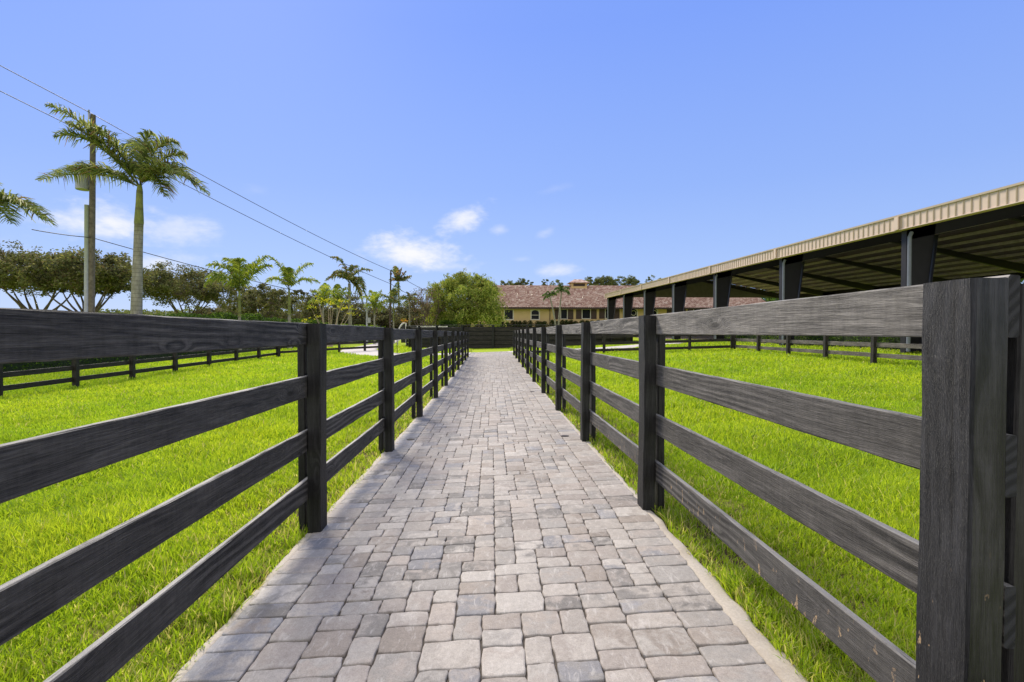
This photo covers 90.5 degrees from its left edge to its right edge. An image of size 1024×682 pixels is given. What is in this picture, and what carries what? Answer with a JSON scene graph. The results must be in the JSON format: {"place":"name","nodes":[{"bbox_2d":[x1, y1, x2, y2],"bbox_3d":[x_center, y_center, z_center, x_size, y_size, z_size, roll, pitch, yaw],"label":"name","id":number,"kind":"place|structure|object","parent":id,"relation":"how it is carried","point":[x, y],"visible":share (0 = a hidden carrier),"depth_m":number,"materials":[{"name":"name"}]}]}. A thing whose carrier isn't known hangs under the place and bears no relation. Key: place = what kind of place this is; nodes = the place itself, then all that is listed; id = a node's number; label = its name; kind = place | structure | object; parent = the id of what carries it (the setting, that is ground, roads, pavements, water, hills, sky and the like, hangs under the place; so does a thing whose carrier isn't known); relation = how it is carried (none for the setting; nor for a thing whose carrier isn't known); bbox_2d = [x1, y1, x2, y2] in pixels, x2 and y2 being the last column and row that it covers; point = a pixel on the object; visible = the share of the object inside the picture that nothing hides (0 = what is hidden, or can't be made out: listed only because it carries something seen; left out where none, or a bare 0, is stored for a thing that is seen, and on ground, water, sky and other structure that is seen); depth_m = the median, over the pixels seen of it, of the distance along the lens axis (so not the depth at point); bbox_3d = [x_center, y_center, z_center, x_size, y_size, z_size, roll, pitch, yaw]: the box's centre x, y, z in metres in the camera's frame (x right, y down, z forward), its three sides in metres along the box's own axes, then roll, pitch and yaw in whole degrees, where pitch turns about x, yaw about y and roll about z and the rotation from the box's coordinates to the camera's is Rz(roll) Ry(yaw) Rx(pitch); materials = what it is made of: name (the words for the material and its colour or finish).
{"place":"outdoors","nodes":[
{"label":"outdoors","id":0,"kind":"place"},
{"bbox_2d":[341,339,470,355],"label":"driveway","id":1,"kind":"structure","parent":0,"point":[371,351],"depth_m":34.47,"materials":[{"name":"concrete"}]},
{"bbox_2d":[0,337,921,681],"bbox_3d":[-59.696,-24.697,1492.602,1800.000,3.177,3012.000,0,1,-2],"label":"ground","id":2,"kind":"structure","parent":0,"point":[365,459],"depth_m":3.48,"materials":[{"name":"green plant"}]},
{"bbox_2d":[0,182,56,227],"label":"royal palm","id":3,"kind":"object","parent":2,"relation":"on","point":[26,206],"visible":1,"depth_m":26.75,"materials":[{"name":"green plant"}]},
{"bbox_2d":[0,239,83,309],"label":"umbrella tree","id":4,"kind":"object","parent":2,"relation":"on","point":[8,278],"visible":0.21,"depth_m":43.51,"materials":[{"name":"green plant"}]},
{"bbox_2d":[8,245,158,312],"bbox_3d":[-35.666,-3.394,42.872,9.595,9.114,10.073,0,1,-2],"label":"umbrella tree","id":5,"kind":"object","parent":2,"relation":"on","point":[64,269],"visible":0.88,"depth_m":40.93,"materials":[{"name":"green plant"}]},
{"bbox_2d":[75,110,95,311],"bbox_3d":[-27.036,-6.623,32.289,1.174,15.992,0.753,0,1,-2],"label":"utility pole","id":6,"kind":"object","parent":2,"relation":"on","point":[86,184],"visible":0.64,"depth_m":32.18,"materials":[{"name":"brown wood"}]},
{"bbox_2d":[32,229,360,303],"bbox_3d":[-22.706,-5.439,44.373,2.578,2.759,35.261,0,1,13],"label":"overhead wire","id":7,"kind":"object","parent":6,"relation":"attached to","point":[174,260],"visible":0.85,"depth_m":36.96,"materials":[{"name":"black metal"}]},
{"bbox_2d":[0,91,405,292],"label":"overhead wire","id":8,"kind":"object","parent":6,"relation":"attached to","point":[200,192],"visible":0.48,"depth_m":43.81,"materials":[{"name":"black metal"}]},
{"bbox_2d":[0,65,425,290],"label":"overhead wire","id":9,"kind":"object","parent":6,"relation":"attached to","point":[193,170],"visible":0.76,"depth_m":41.95,"materials":[{"name":"black metal"}]},
{"bbox_2d":[35,102,210,314],"bbox_3d":[-23.402,-6.025,30.336,9.773,14.422,5.615,0,1,-2],"label":"royal palm","id":10,"kind":"object","parent":2,"relation":"on","point":[146,171],"visible":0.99,"depth_m":30.23,"materials":[{"name":"green plant"}]},
{"bbox_2d":[0,346,277,396],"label":"paddock fence","id":11,"kind":"object","parent":2,"relation":"on","point":[75,368],"visible":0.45,"depth_m":17.09,"materials":[{"name":"black wood"}]},
{"bbox_2d":[3,311,322,371],"bbox_3d":[-22.223,-0.423,36.639,2.008,3.829,49.432,0,1,-2],"label":"hedge","id":12,"kind":"object","parent":2,"relation":"on","point":[63,363],"visible":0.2,"depth_m":31.32,"materials":[{"name":"green plant"}]},
{"bbox_2d":[126,260,247,314],"bbox_3d":[-36.455,-3.897,56.861,12.042,9.648,13.249,0,1,-2],"label":"umbrella tree","id":13,"kind":"object","parent":2,"relation":"on","point":[170,286],"visible":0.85,"depth_m":54.29,"materials":[{"name":"green plant"}]},
{"bbox_2d":[191,305,227,317],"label":"dense tree","id":14,"kind":"object","parent":2,"relation":"on","point":[208,311],"visible":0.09,"depth_m":92.80,"materials":[{"name":"green plant"}]},
{"bbox_2d":[80,306,339,317],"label":"forest","id":15,"kind":"object","parent":2,"relation":"on","point":[147,312],"visible":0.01,"depth_m":166.02,"materials":[{"name":"green plant"}]},
{"bbox_2d":[217,305,242,319],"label":"dense tree","id":16,"kind":"object","parent":2,"relation":"on","point":[218,306],"visible":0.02,"depth_m":96.53,"materials":[{"name":"green plant"}]},
{"bbox_2d":[0,308,468,681],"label":"board fence","id":17,"kind":"object","parent":2,"relation":"on","point":[32,597],"visible":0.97,"depth_m":1.98,"materials":[{"name":"black wood"}]},
{"bbox_2d":[203,255,273,349],"bbox_3d":[-21.105,-2.870,39.246,5.311,7.572,3.046,0,1,-14],"label":"royal palm","id":18,"kind":"object","parent":2,"relation":"on","point":[236,277],"visible":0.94,"depth_m":38.97,"materials":[{"name":"green plant"}]},
{"bbox_2d":[204,284,286,316],"bbox_3d":[-33.141,-3.648,64.780,9.144,8.889,10.659,0,1,-2],"label":"umbrella tree","id":19,"kind":"object","parent":2,"relation":"on","point":[229,303],"visible":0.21,"depth_m":63.08,"materials":[{"name":"green plant"}]},
{"bbox_2d":[234,282,294,319],"bbox_3d":[-28.714,-2.941,58.385,6.328,7.693,6.425,-1,1,-43],"label":"umbrella tree","id":20,"kind":"object","parent":2,"relation":"on","point":[249,304],"visible":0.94,"depth_m":57.74,"materials":[{"name":"green plant"}]},
{"bbox_2d":[250,294,292,319],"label":"dense tree","id":21,"kind":"object","parent":2,"relation":"on","point":[285,316],"visible":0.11,"depth_m":94.45,"materials":[{"name":"green plant"}]},
{"bbox_2d":[265,255,319,347],"bbox_3d":[-21.235,-3.805,49.506,5.308,9.103,2.451,0,1,-2],"label":"royal palm","id":22,"kind":"object","parent":2,"relation":"on","point":[287,273],"visible":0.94,"depth_m":48.91,"materials":[{"name":"green plant"}]},
{"bbox_2d":[278,289,322,318],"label":"umbrella tree","id":23,"kind":"object","parent":2,"relation":"on","point":[308,297],"visible":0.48,"depth_m":70.22,"materials":[{"name":"green plant"}]},
{"bbox_2d":[287,294,325,319],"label":"dense tree","id":24,"kind":"object","parent":2,"relation":"on","point":[300,309],"visible":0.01,"depth_m":93.30,"materials":[{"name":"green plant"}]},
{"bbox_2d":[171,358,466,681],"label":"path edging","id":25,"kind":"object","parent":2,"relation":"on","point":[191,662],"visible":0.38,"depth_m":2.67,"materials":[{"name":"beige concrete"}]},
{"bbox_2d":[307,283,338,321],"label":"royal palm","id":26,"kind":"object","parent":2,"relation":"on","point":[323,290],"visible":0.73,"depth_m":64.72,"materials":[{"name":"green plant"}]},
{"bbox_2d":[295,300,359,324],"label":"dense tree","id":27,"kind":"object","parent":2,"relation":"on","point":[318,313],"visible":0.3,"depth_m":88.86,"materials":[{"name":"green plant"}]},
{"bbox_2d":[277,341,377,355],"bbox_3d":[-11.408,0.221,33.529,0.181,1.764,8.673,1,1,34],"label":"paddock fence","id":28,"kind":"object","parent":2,"relation":"on","point":[339,349],"visible":0.31,"depth_m":33.52,"materials":[{"name":"black wood"}]},
{"bbox_2d":[299,294,360,346],"bbox_3d":[-18.365,-2.105,51.099,5.886,5.419,3.017,0,1,-2],"label":"frangipani shrub","id":29,"kind":"object","parent":2,"relation":"on","point":[330,302],"visible":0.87,"depth_m":51.11,"materials":[{"name":"green plant"}]},
{"bbox_2d":[326,284,351,324],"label":"tree","id":30,"kind":"object","parent":2,"relation":"on","point":[338,294],"visible":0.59,"depth_m":66.98,"materials":[{"name":"green plant"}]},
{"bbox_2d":[325,256,372,324],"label":"royal palm","id":31,"kind":"object","parent":2,"relation":"on","point":[351,277],"visible":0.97,"depth_m":70.88,"materials":[{"name":"green plant"}]},
{"bbox_2d":[320,290,378,325],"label":"dense tree","id":32,"kind":"object","parent":2,"relation":"on","point":[362,317],"visible":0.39,"depth_m":95.43,"materials":[{"name":"green plant"}]},
{"bbox_2d":[321,322,385,341],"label":"hedge","id":33,"kind":"object","parent":2,"relation":"on","point":[358,325],"visible":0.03,"depth_m":81.74,"materials":[{"name":"green plant"}]},
{"bbox_2d":[366,295,370,343],"bbox_3d":[-17.379,-2.512,61.285,0.549,6.173,0.328,0,1,-2],"label":"meter pole","id":34,"kind":"object","parent":2,"relation":"on","point":[368,320],"visible":0.53,"depth_m":61.20,"materials":[{"name":"grey metal"}]},
{"bbox_2d":[346,299,397,327],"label":"dense tree","id":35,"kind":"object","parent":2,"relation":"on","point":[381,315],"visible":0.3,"depth_m":101.17,"materials":[{"name":"green plant"}]},
{"bbox_2d":[360,290,387,343],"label":"royal palm","id":36,"kind":"object","parent":2,"relation":"on","point":[373,299],"visible":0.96,"depth_m":59.10,"materials":[{"name":"green plant"}]},
{"bbox_2d":[389,271,391,327],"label":"utility pole","id":37,"kind":"object","parent":2,"relation":"on","point":[390,304],"visible":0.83,"depth_m":87.05,"materials":[{"name":"brown wood"}]},
{"bbox_2d":[377,282,406,342],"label":"royal palm","id":38,"kind":"object","parent":2,"relation":"on","point":[393,292],"visible":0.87,"depth_m":62.31,"materials":[{"name":"green plant"}]},
{"bbox_2d":[372,304,417,328],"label":"dense tree","id":39,"kind":"object","parent":2,"relation":"on","point":[395,326],"visible":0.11,"depth_m":103.60,"materials":[{"name":"green plant"}]},
{"bbox_2d":[389,266,411,328],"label":"royal palm","id":40,"kind":"object","parent":2,"relation":"on","point":[397,271],"visible":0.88,"depth_m":102.63,"materials":[{"name":"green plant"}]},
{"bbox_2d":[397,319,407,344],"bbox_3d":[-10.191,-0.848,47.780,0.963,2.639,0.908,0,1,26],"label":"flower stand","id":41,"kind":"object","parent":2,"relation":"on","point":[403,325],"visible":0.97,"depth_m":47.59,"materials":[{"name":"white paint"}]},
{"bbox_2d":[401,292,417,325],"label":"royal palm","id":42,"kind":"object","parent":2,"relation":"on","point":[406,301],"visible":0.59,"depth_m":69.43,"materials":[{"name":"green plant"}]},
{"bbox_2d":[391,294,438,327],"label":"dense tree","id":43,"kind":"object","parent":2,"relation":"on","point":[403,311],"visible":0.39,"depth_m":97.60,"materials":[{"name":"green plant"}]},
{"bbox_2d":[403,287,446,324],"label":"bare tree","id":44,"kind":"object","parent":2,"relation":"on","point":[427,306],"visible":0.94,"depth_m":61.46,"materials":[{"name":"brown plant"}]},
{"bbox_2d":[439,320,457,326],"bbox_3d":[-7.694,-1.113,61.685,2.452,2.994,2.375,0,1,-2],"label":"clipped hedge","id":45,"kind":"object","parent":2,"relation":"on","point":[448,322],"visible":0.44,"depth_m":60.73,"materials":[{"name":"green plant"}]},
{"bbox_2d":[414,268,509,326],"bbox_3d":[-6.343,-4.648,65.412,12.264,9.294,12.137,0,1,-2],"label":"weeping tree","id":46,"kind":"object","parent":2,"relation":"on","point":[461,287],"visible":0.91,"depth_m":63.08,"materials":[{"name":"green plant"}]},
{"bbox_2d":[500,280,513,284],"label":"background tree","id":47,"kind":"object","parent":2,"relation":"on","point":[507,283],"visible":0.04,"depth_m":116.84,"materials":[{"name":"green plant"}]},
{"bbox_2d":[406,325,632,348],"bbox_3d":[0.660,-0.331,46.064,20.041,2.006,20.179,0,1,-2],"label":"fence","id":48,"kind":"object","parent":2,"relation":"on","point":[490,337],"visible":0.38,"depth_m":36.74,"materials":[{"name":"black wood"}]},
{"bbox_2d":[514,278,528,284],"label":"background tree","id":49,"kind":"object","parent":2,"relation":"on","point":[522,281],"visible":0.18,"depth_m":119.16,"materials":[{"name":"green plant"}]},
{"bbox_2d":[542,290,556,325],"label":"palm","id":50,"kind":"object","parent":2,"relation":"on","point":[549,295],"visible":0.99,"depth_m":81.12,"materials":[{"name":"green plant"}]},
{"bbox_2d":[549,319,554,326],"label":"wall shrub","id":51,"kind":"object","parent":2,"relation":"on","point":[551,323],"visible":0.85,"depth_m":83.52,"materials":[{"name":"green plant"}]},
{"bbox_2d":[549,279,562,284],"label":"background tree","id":52,"kind":"object","parent":2,"relation":"on","point":[557,281],"visible":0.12,"depth_m":119.27,"materials":[{"name":"green plant"}]},
{"bbox_2d":[554,284,569,324],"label":"palm","id":53,"kind":"object","parent":2,"relation":"on","point":[560,288],"visible":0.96,"depth_m":81.19,"materials":[{"name":"green plant"}]},
{"bbox_2d":[508,343,680,352],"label":"footpath","id":54,"kind":"structure","parent":2,"relation":"on","point":[629,346],"depth_m":33.02,"materials":[{"name":"concrete"}]},
{"bbox_2d":[585,276,605,285],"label":"background tree","id":55,"kind":"object","parent":2,"relation":"on","point":[598,281],"visible":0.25,"depth_m":115.05,"materials":[{"name":"green plant"}]},
{"bbox_2d":[594,275,622,285],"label":"background tree","id":56,"kind":"object","parent":2,"relation":"on","point":[611,281],"visible":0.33,"depth_m":117.48,"materials":[{"name":"green plant"}]},
{"bbox_2d":[468,279,765,326],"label":"house","id":57,"kind":"structure","parent":2,"relation":"on","point":[583,300],"depth_m":86.85,"materials":[{"name":"yellow paint"}]},
{"bbox_2d":[504,309,513,319],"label":"window frame","id":58,"kind":"structure","parent":57,"relation":"in","point":[509,312],"depth_m":85.10,"materials":[{"name":"beige glass"}]},
{"bbox_2d":[531,309,539,319],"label":"window frame","id":59,"kind":"structure","parent":57,"relation":"in","point":[535,313],"depth_m":85.29,"materials":[{"name":"beige glass"}]},
{"bbox_2d":[560,309,567,318],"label":"window frame","id":60,"kind":"structure","parent":57,"relation":"in","point":[563,312],"depth_m":85.47,"materials":[{"name":"beige glass"}]},
{"bbox_2d":[582,309,590,318],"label":"window frame","id":61,"kind":"structure","parent":57,"relation":"in","point":[586,313],"depth_m":85.62,"materials":[{"name":"beige glass"}]},
{"bbox_2d":[631,309,637,316],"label":"window frame","id":62,"kind":"structure","parent":57,"relation":"in","point":[634,311],"depth_m":85.95,"materials":[{"name":"beige glass"}]},
{"bbox_2d":[615,276,626,285],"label":"background tree","id":63,"kind":"object","parent":2,"relation":"on","point":[621,280],"visible":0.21,"depth_m":122.93,"materials":[{"name":"green plant"}]},
{"bbox_2d":[517,333,732,353],"bbox_3d":[5.917,0.064,26.470,11.446,1.772,0.124,0,1,-2],"label":"paddock fence","id":64,"kind":"object","parent":2,"relation":"on","point":[604,343],"visible":0.37,"depth_m":26.52,"materials":[{"name":"black wood"}]},
{"bbox_2d":[623,275,642,285],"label":"background tree","id":65,"kind":"object","parent":2,"relation":"on","point":[632,281],"visible":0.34,"depth_m":119.83,"materials":[{"name":"green plant"}]},
{"bbox_2d":[645,275,660,282],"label":"background tree","id":66,"kind":"object","parent":2,"relation":"on","point":[647,280],"visible":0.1,"depth_m":124.71,"materials":[{"name":"green plant"}]},
{"bbox_2d":[514,355,807,681],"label":"path edging","id":67,"kind":"object","parent":2,"relation":"on","point":[783,668],"visible":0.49,"depth_m":2.31,"materials":[{"name":"beige concrete"}]},
{"bbox_2d":[513,275,1023,681],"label":"board fence","id":68,"kind":"object","parent":2,"relation":"on","point":[957,567],"visible":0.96,"depth_m":1.47,"materials":[{"name":"black wood"}]},
{"bbox_2d":[763,291,806,301],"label":"background tree","id":69,"kind":"object","parent":2,"relation":"on","point":[776,299],"depth_m":97.90,"materials":[{"name":"green plant"}]},
{"bbox_2d":[724,335,899,349],"bbox_3d":[17.631,-0.409,28.710,1.595,2.085,26.377,0,1,-2],"label":"hedge","id":70,"kind":"object","parent":2,"relation":"on","point":[855,339],"visible":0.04,"depth_m":26.98,"materials":[{"name":"green plant"}]},
{"bbox_2d":[605,181,1023,353],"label":"riding arena","id":71,"kind":"object","parent":2,"relation":"on","point":[980,235],"visible":0.92,"depth_m":38.09,"materials":[{"name":"paint"}]},
{"bbox_2d":[733,335,921,363],"bbox_3d":[12.064,0.170,16.935,0.186,1.712,19.714,0,1,-2],"label":"paddock fence","id":72,"kind":"object","parent":2,"relation":"on","point":[873,354],"visible":0.38,"depth_m":18.86,"materials":[{"name":"black wood"}]},
{"bbox_2d":[180,351,781,681],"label":"path","id":73,"kind":"structure","parent":0,"point":[666,645],"depth_m":2.67,"materials":[{"name":"grey stone"}]},
{"bbox_2d":[0,0,1023,312],"label":"sky","id":74,"kind":"structure","parent":0,"point":[535,141],"materials":[{"name":"blue"}]},
{"bbox_2d":[633,334,890,350],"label":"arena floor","id":75,"kind":"structure","parent":0,"point":[697,337],"depth_m":58.65,"materials":[{"name":"beige sand"}]}
]}

